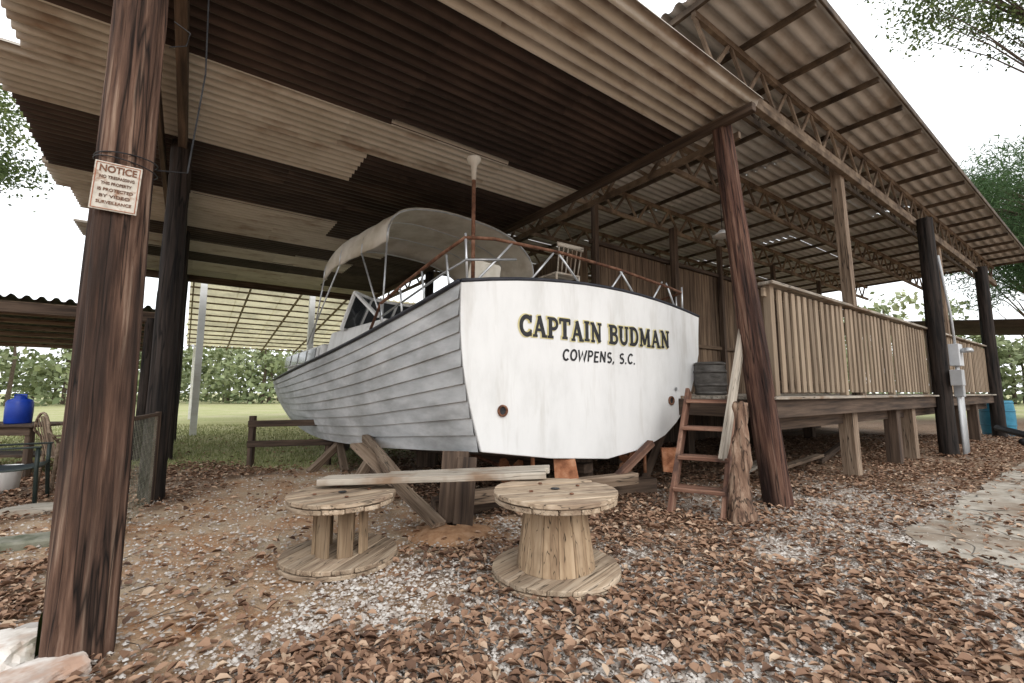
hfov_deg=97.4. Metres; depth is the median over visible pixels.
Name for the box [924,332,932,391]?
baluster
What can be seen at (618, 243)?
roof
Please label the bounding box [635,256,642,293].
siding board
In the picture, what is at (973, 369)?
baluster
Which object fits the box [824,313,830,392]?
siding board
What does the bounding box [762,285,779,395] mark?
rail post
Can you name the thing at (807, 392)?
siding board
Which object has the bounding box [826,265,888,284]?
roof
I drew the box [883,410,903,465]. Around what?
pier
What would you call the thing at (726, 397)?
deck board
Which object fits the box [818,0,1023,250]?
eave fascia
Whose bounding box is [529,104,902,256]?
purlin
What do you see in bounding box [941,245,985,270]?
roof
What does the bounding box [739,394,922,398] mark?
deck board
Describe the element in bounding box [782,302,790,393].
siding board
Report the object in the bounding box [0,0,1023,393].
sky
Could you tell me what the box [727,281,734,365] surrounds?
siding board
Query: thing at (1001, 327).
neighbor shed
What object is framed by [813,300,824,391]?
baluster
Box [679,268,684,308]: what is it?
siding board
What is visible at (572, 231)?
roof
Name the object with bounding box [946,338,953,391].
baluster
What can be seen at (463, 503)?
boat cradle
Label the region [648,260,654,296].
siding board
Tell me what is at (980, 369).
baluster
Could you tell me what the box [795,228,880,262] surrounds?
roof
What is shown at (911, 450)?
pier
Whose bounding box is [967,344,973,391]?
baluster
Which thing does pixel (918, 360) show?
baluster
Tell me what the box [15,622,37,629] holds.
concrete rubble
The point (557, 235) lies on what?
roof
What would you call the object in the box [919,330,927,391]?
baluster
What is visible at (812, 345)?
baluster
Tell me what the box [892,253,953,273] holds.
roof
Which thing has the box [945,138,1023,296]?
pine tree
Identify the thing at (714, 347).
siding rail
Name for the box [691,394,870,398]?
deck board
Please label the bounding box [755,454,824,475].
stored board
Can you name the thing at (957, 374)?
electric meter
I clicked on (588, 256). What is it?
roof
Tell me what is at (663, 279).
siding board
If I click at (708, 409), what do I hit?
side rim
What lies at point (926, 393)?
rail post
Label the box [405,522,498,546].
dirt mound
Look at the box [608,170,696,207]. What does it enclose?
roof
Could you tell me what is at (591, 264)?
siding backing
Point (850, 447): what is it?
pier
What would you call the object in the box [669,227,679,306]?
deck post
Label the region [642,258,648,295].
siding board
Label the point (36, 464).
patio chair
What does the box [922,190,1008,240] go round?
roof
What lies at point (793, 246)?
roof
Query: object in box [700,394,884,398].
deck board
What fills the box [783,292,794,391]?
baluster
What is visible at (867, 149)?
purlin
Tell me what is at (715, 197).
roof
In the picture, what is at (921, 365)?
baluster
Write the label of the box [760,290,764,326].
siding board
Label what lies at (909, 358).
baluster
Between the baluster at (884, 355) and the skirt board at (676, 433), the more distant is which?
the skirt board at (676, 433)
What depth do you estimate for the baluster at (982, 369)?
14.04 m
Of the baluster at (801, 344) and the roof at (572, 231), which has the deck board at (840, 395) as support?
the baluster at (801, 344)
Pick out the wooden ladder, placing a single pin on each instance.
(726, 429)
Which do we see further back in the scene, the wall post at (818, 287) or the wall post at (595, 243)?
the wall post at (818, 287)
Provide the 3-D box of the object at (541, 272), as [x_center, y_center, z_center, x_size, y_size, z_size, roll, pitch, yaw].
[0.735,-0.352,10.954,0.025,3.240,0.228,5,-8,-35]
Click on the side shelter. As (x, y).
(29, 321)
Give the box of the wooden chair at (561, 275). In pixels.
[538,242,583,280]
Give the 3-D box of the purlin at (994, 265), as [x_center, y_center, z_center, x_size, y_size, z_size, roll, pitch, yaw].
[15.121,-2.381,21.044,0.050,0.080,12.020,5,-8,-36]
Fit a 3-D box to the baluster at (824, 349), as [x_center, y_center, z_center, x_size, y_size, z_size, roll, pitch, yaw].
[4.879,0.083,7.033,0.110,1.416,0.025,5,-8,-35]
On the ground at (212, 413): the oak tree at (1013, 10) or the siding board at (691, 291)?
the oak tree at (1013, 10)
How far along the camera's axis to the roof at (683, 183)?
10.11 m
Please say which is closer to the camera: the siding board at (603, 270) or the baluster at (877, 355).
the baluster at (877, 355)
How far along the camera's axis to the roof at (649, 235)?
14.23 m
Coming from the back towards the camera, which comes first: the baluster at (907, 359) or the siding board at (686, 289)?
the siding board at (686, 289)
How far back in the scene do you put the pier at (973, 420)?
13.11 m
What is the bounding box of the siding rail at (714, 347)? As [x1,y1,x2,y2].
[698,344,827,359]
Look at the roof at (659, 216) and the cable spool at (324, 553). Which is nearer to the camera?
the cable spool at (324, 553)
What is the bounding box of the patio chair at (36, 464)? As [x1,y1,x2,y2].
[0,442,53,503]
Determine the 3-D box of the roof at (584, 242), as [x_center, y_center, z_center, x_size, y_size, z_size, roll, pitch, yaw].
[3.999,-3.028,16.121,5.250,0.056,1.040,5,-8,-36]
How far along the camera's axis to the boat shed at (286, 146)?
5.63 m
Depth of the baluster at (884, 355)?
8.68 m
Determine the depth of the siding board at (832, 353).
17.10 m
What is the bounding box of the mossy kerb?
[0,529,125,553]
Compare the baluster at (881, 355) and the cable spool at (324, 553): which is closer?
the cable spool at (324, 553)
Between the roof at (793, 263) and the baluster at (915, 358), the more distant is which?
the roof at (793, 263)
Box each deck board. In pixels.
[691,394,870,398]
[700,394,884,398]
[712,394,897,398]
[725,394,911,398]
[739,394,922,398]
[776,394,966,396]
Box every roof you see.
[507,234,557,255]
[509,225,576,244]
[527,214,604,239]
[531,255,590,272]
[544,248,590,265]
[550,202,630,230]
[560,239,665,264]
[582,189,656,216]
[585,231,699,263]
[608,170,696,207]
[609,221,726,259]
[640,209,754,248]
[641,150,717,195]
[661,2,836,161]
[667,195,788,244]
[683,0,911,139]
[686,126,783,175]
[686,259,765,279]
[702,183,823,236]
[705,253,789,278]
[741,159,871,225]
[752,247,814,272]
[761,236,838,269]
[776,275,834,292]
[789,141,910,215]
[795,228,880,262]
[805,271,856,286]
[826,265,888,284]
[833,216,918,255]
[847,114,973,203]
[856,259,916,280]
[872,207,957,246]
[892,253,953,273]
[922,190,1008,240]
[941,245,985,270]
[967,232,1023,264]
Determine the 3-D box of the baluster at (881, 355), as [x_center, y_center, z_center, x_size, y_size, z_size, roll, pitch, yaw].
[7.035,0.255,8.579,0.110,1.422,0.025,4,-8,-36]
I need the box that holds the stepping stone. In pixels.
[0,502,52,519]
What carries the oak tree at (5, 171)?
on the ground at (212, 413)
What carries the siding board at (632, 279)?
on the deck board
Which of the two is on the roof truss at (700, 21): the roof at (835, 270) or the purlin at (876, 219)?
the purlin at (876, 219)
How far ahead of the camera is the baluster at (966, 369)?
12.72 m
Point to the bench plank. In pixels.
(531, 472)
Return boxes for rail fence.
[246,416,332,466]
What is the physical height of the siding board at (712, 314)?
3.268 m
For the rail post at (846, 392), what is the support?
on the deck board at (840, 395)
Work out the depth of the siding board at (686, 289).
11.77 m
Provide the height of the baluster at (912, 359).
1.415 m
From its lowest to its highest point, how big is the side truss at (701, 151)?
0.560 m
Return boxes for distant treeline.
[0,289,1023,405]
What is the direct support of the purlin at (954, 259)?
on the roof truss at (700, 21)
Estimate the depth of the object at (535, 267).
11.29 m
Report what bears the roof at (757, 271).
on the purlin at (895, 227)
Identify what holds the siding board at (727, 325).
on the deck board
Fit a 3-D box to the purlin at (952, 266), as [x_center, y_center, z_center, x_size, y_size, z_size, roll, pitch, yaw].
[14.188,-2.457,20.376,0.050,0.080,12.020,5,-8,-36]
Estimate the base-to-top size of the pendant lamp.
1.412 m
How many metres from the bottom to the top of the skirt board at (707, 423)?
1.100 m
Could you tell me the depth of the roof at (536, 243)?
14.73 m
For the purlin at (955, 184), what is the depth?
11.95 m
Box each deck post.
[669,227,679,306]
[828,147,866,394]
[916,217,960,457]
[936,245,950,338]
[974,266,1007,437]
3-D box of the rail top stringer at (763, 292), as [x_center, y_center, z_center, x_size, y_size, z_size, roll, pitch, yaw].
[9.415,-0.189,10.437,14.800,0.120,0.054,5,-8,-36]
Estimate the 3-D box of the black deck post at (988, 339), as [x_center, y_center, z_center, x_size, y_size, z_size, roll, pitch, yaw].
[15.440,0.334,14.530,0.356,5.600,0.361,0,-6,0]
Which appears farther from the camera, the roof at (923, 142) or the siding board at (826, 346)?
the siding board at (826, 346)
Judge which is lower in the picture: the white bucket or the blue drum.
the white bucket
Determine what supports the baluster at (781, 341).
on the deck board at (840, 395)
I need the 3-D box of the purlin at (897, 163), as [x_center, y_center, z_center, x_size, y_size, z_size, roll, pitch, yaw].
[4.862,-3.212,13.691,0.058,0.080,12.020,5,-8,-36]
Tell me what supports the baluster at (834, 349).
on the deck board at (840, 395)
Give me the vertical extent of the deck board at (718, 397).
0.040 m
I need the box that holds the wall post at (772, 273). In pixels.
[770,265,783,393]
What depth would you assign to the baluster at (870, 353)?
8.21 m
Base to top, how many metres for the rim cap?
0.035 m
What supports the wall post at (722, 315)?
on the deck board
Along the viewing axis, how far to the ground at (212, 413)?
4.33 m
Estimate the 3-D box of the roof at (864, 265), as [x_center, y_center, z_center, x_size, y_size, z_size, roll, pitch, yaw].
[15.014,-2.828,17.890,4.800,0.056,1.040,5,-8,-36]
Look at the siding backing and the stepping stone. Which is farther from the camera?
the siding backing
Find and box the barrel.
[693,362,727,394]
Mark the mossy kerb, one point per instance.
(20, 542)
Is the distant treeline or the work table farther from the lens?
the distant treeline
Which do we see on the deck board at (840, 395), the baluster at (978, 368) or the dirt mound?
the baluster at (978, 368)
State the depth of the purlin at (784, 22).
5.86 m
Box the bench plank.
[316,465,549,485]
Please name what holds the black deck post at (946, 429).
on the ground at (212, 413)
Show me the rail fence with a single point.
(253, 424)
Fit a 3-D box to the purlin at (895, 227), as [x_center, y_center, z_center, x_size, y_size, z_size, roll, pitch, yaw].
[8.592,-2.910,16.365,0.058,0.080,12.020,5,-8,-36]
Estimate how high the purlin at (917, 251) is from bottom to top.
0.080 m
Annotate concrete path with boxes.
[905,464,1023,575]
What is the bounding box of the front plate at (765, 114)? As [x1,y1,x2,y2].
[754,102,996,286]
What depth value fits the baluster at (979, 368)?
13.81 m
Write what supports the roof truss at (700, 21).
on the front plate at (765, 114)
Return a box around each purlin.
[516,76,879,242]
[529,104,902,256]
[587,128,921,250]
[588,165,952,274]
[588,180,964,282]
[620,148,938,252]
[668,0,709,27]
[680,193,975,268]
[707,205,984,270]
[720,0,816,64]
[724,215,993,275]
[728,224,1000,281]
[756,42,851,95]
[763,233,1007,280]
[783,240,1013,283]
[794,247,1019,287]
[806,253,1023,290]
[822,260,1023,293]
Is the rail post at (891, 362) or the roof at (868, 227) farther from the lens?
the roof at (868, 227)
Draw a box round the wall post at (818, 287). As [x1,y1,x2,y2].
[816,281,829,392]
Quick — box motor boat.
[272,155,699,482]
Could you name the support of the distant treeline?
on the ground at (212, 413)
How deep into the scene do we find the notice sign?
2.56 m
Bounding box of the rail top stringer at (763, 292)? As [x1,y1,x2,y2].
[761,288,889,323]
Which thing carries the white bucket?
on the ground at (212, 413)
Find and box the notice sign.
[88,159,142,215]
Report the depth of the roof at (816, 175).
10.18 m
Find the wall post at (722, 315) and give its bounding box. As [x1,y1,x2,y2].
[716,246,728,393]
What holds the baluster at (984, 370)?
on the deck board at (840, 395)
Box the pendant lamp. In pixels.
[712,198,725,238]
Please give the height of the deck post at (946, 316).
4.201 m
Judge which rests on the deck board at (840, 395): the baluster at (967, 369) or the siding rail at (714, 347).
the baluster at (967, 369)
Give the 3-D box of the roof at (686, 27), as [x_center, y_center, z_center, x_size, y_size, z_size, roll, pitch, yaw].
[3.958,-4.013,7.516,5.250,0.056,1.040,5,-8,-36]
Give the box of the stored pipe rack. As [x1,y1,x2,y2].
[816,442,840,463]
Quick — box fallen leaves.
[0,434,1023,682]
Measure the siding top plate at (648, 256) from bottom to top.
0.100 m
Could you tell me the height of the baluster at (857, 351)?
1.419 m
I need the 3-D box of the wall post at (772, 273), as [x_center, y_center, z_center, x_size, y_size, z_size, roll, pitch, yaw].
[8.455,-0.417,14.382,0.120,4.140,0.120,5,-8,-36]
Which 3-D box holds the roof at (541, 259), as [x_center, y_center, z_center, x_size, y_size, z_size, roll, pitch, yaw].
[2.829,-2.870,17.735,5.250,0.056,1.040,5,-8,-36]
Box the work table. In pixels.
[0,421,62,478]
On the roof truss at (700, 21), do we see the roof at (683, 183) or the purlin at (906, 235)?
the purlin at (906, 235)
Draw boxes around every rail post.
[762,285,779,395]
[834,305,848,394]
[882,319,895,394]
[917,329,929,394]
[966,343,975,393]
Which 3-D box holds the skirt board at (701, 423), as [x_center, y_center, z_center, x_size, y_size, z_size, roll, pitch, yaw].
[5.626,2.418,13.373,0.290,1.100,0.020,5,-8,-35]
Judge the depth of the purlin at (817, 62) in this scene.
6.54 m
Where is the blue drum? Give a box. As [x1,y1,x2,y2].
[978,400,1017,435]
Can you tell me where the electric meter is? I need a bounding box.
[937,255,973,456]
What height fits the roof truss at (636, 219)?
0.620 m
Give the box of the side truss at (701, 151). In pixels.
[387,131,740,299]
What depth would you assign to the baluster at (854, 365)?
7.73 m
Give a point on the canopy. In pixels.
(229, 317)
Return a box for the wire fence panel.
[127,412,161,520]
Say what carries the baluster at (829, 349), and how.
on the deck board at (840, 395)
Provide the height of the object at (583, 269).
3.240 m
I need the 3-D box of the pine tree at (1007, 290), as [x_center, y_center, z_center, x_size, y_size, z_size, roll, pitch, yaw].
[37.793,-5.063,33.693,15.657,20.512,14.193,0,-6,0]
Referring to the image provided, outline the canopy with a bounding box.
[187,282,414,435]
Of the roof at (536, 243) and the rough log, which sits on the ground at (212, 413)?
the rough log
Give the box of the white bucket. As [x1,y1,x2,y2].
[0,464,22,492]
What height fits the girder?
0.200 m
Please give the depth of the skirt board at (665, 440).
12.31 m
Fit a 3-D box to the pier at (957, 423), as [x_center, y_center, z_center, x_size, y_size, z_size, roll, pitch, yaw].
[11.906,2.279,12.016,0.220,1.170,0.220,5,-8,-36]
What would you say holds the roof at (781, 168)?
on the purlin at (927, 174)
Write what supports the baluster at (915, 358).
on the deck board at (840, 395)
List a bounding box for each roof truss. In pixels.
[516,216,763,282]
[523,247,590,279]
[576,185,868,299]
[652,147,922,289]
[691,10,995,281]
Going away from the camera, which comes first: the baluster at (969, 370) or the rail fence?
the rail fence
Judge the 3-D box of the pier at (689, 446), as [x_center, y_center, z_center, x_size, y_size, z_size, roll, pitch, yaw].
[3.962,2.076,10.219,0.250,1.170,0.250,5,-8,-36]
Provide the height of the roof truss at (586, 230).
0.620 m
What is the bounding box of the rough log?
[727,401,757,526]
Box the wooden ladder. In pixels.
[667,329,742,519]
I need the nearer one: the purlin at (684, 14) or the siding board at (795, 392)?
the purlin at (684, 14)
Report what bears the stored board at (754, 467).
on the ground at (212, 413)
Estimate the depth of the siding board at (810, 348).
15.97 m
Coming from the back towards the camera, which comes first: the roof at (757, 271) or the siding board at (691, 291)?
the roof at (757, 271)
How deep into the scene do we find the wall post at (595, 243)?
9.70 m
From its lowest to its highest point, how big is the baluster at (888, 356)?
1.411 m
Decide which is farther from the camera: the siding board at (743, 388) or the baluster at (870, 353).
the siding board at (743, 388)
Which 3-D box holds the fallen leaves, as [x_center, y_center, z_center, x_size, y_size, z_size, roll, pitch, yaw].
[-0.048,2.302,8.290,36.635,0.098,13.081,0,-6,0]
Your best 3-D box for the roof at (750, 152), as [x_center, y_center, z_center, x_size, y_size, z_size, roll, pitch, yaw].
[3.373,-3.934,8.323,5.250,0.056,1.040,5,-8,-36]
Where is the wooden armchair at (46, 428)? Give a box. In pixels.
[33,412,60,493]
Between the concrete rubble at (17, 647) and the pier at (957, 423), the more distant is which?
the pier at (957, 423)
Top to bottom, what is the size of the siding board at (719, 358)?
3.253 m
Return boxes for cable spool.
[276,484,397,582]
[491,478,622,604]
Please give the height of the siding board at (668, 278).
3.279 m
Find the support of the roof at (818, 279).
on the purlin at (952, 266)
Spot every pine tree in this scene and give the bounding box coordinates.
[944,124,1023,337]
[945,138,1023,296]
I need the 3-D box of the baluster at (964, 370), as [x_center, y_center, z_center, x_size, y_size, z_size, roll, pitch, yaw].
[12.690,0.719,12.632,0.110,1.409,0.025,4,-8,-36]
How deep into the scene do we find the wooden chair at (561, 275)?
6.74 m
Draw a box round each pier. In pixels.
[610,453,627,465]
[678,415,694,453]
[747,418,753,446]
[803,427,815,438]
[838,413,862,478]
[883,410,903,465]
[901,409,919,460]
[954,405,961,445]
[966,404,981,441]
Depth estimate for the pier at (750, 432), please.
11.88 m
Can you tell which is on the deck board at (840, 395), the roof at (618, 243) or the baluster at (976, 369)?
the baluster at (976, 369)
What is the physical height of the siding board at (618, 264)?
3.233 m
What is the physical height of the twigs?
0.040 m
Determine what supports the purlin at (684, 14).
on the roof truss at (700, 21)
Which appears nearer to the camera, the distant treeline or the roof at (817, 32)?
the roof at (817, 32)
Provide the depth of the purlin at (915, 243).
14.77 m
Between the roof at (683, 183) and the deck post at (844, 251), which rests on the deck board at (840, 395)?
the deck post at (844, 251)
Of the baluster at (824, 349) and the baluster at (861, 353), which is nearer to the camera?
the baluster at (824, 349)
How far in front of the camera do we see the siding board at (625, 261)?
10.40 m
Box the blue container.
[3,394,34,423]
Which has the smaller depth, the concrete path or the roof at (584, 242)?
the concrete path
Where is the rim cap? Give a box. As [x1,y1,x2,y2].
[774,394,996,399]
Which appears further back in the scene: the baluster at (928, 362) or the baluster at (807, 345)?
the baluster at (928, 362)
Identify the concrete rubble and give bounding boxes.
[0,627,37,671]
[0,651,92,682]
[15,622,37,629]
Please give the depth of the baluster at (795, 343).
6.42 m
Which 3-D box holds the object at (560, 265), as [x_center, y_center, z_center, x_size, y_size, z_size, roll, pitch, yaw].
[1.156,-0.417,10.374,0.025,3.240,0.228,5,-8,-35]
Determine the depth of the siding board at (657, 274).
11.09 m
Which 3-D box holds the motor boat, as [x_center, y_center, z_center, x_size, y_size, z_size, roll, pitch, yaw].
[-2.700,0.206,10.314,4.368,4.388,12.322,6,-9,-42]
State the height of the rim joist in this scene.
0.240 m
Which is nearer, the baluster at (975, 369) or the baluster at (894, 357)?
the baluster at (894, 357)
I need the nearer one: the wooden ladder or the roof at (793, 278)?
the wooden ladder
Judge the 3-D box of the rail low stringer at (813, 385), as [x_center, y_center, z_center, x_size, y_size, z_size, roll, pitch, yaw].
[9.415,1.063,10.296,14.800,0.120,0.054,5,-8,-36]
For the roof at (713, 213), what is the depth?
12.47 m
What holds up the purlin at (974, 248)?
on the roof truss at (700, 21)
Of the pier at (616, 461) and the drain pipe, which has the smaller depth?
the pier at (616, 461)
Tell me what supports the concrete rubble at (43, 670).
on the ground at (212, 413)
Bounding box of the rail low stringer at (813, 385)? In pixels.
[780,381,929,389]
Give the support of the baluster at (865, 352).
on the deck board at (840, 395)
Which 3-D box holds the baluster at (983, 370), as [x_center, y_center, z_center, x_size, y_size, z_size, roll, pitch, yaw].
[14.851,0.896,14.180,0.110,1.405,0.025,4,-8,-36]
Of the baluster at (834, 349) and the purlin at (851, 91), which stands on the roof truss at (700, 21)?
the purlin at (851, 91)
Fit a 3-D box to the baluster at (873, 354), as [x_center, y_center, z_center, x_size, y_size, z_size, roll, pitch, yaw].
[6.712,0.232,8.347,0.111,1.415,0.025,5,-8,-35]
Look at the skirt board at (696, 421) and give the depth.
13.19 m
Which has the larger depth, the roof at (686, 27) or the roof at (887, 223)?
the roof at (887, 223)
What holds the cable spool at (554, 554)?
on the ground at (212, 413)
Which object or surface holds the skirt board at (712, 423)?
on the ground at (212, 413)
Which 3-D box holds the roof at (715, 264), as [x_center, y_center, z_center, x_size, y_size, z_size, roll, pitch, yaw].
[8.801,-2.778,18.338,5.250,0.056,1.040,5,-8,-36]
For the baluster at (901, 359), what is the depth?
9.28 m
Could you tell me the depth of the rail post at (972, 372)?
13.20 m
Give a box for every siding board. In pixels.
[600,247,607,285]
[607,249,615,287]
[615,251,622,288]
[622,252,628,289]
[628,254,635,291]
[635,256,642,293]
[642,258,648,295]
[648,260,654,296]
[654,261,661,298]
[660,264,667,301]
[666,264,671,303]
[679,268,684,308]
[683,269,693,393]
[688,270,697,393]
[694,272,702,361]
[699,274,707,361]
[704,275,712,361]
[709,276,717,361]
[713,277,721,361]
[724,280,731,384]
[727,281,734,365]
[731,282,741,393]
[741,368,745,393]
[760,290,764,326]
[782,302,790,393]
[789,304,796,393]
[795,305,803,393]
[801,307,809,393]
[807,308,814,393]
[813,312,820,393]
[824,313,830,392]
[829,314,836,392]
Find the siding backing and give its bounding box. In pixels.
[591,246,591,282]
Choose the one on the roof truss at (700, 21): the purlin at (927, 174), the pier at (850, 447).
the purlin at (927, 174)
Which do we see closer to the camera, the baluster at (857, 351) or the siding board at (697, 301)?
the baluster at (857, 351)
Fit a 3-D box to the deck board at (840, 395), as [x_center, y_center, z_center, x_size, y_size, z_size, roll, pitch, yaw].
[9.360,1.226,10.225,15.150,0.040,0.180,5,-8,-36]
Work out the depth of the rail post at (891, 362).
8.92 m
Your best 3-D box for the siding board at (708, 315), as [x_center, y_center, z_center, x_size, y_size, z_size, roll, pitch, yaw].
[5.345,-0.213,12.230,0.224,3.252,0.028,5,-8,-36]
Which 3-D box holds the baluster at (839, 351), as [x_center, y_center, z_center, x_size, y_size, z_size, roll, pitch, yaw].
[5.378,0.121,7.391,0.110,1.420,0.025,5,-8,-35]
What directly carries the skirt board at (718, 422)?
on the ground at (212, 413)
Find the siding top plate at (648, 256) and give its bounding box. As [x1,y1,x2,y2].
[588,238,781,292]
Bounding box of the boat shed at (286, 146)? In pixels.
[0,0,794,666]
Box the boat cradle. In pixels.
[306,433,666,527]
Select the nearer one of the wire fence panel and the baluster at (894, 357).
the wire fence panel
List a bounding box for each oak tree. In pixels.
[0,85,63,212]
[857,0,1023,72]
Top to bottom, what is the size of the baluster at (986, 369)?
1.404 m
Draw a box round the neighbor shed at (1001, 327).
[836,319,1023,393]
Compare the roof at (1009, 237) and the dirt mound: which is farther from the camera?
the roof at (1009, 237)
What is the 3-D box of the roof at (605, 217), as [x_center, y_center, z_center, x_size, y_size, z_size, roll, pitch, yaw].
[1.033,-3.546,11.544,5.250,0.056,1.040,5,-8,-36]
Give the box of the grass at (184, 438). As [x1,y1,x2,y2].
[0,423,413,470]
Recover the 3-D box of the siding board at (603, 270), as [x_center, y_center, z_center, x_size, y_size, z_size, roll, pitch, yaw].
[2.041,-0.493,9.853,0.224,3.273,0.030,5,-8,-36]
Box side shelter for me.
[0,293,154,460]
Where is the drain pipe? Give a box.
[994,425,1023,444]
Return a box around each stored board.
[721,460,757,478]
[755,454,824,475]
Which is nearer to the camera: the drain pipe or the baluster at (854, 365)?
the baluster at (854, 365)
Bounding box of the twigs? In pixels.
[3,468,1015,682]
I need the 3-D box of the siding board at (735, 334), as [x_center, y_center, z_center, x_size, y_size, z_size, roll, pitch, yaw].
[6.512,-0.129,13.069,0.224,3.272,0.030,5,-8,-36]
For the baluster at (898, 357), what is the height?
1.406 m
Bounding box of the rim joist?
[776,395,993,417]
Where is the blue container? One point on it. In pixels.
(19, 409)
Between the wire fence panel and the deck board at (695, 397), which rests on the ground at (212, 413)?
the wire fence panel
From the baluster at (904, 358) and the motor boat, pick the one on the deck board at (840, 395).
the baluster at (904, 358)
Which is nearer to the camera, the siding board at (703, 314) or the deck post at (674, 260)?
the deck post at (674, 260)
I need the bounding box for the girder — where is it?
[779,403,986,429]
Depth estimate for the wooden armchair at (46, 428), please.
6.41 m
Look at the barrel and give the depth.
6.74 m
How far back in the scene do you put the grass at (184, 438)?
10.94 m
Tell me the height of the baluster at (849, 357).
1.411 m
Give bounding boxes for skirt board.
[663,432,667,443]
[668,426,674,443]
[674,421,678,442]
[694,415,698,440]
[698,416,704,440]
[704,416,710,439]
[710,416,715,438]
[715,416,720,437]
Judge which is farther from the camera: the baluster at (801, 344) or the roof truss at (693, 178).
the roof truss at (693, 178)
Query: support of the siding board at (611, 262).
on the deck board
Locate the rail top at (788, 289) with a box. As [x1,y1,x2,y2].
[757,280,986,347]
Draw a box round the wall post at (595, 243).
[591,204,599,283]
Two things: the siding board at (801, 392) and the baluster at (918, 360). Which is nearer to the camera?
the baluster at (918, 360)
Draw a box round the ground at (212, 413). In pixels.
[0,393,1023,682]
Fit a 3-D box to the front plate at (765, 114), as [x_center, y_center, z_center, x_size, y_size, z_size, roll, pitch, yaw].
[10.232,-2.757,11.221,19.500,0.100,0.100,5,-8,-36]
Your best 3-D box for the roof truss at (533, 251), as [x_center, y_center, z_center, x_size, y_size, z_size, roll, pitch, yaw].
[5.210,-2.369,18.079,19.622,0.620,0.060,5,-8,-36]
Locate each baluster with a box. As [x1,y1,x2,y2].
[776,290,787,391]
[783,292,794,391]
[789,293,800,391]
[795,296,806,391]
[801,297,812,391]
[807,299,818,391]
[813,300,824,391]
[818,302,829,391]
[824,304,834,391]
[829,305,839,391]
[834,306,844,391]
[843,309,853,391]
[848,309,858,391]
[852,311,862,391]
[857,313,866,391]
[861,313,870,391]
[865,315,874,391]
[869,316,878,391]
[872,316,882,391]
[876,318,885,391]
[880,319,889,391]
[883,320,892,391]
[890,322,899,391]
[893,323,902,391]
[896,324,905,391]
[899,324,908,391]
[902,325,911,391]
[905,326,914,391]
[908,327,916,391]
[911,328,919,391]
[914,329,922,391]
[917,330,924,391]
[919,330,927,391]
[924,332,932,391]
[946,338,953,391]
[961,342,967,391]
[962,343,969,391]
[964,343,970,391]
[966,344,972,391]
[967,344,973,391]
[970,344,976,391]
[972,345,978,391]
[973,346,979,391]
[975,346,980,391]
[976,346,982,391]
[978,347,983,391]
[979,347,984,391]
[980,348,986,391]
[982,348,987,391]
[983,348,988,391]
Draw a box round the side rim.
[678,398,749,417]
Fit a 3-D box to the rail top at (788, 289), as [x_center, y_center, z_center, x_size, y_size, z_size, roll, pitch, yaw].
[9.438,-0.312,10.418,14.800,0.045,0.200,5,-8,-36]
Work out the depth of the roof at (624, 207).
11.73 m
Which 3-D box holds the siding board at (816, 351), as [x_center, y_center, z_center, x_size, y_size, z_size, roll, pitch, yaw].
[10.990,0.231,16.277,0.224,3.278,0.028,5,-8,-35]

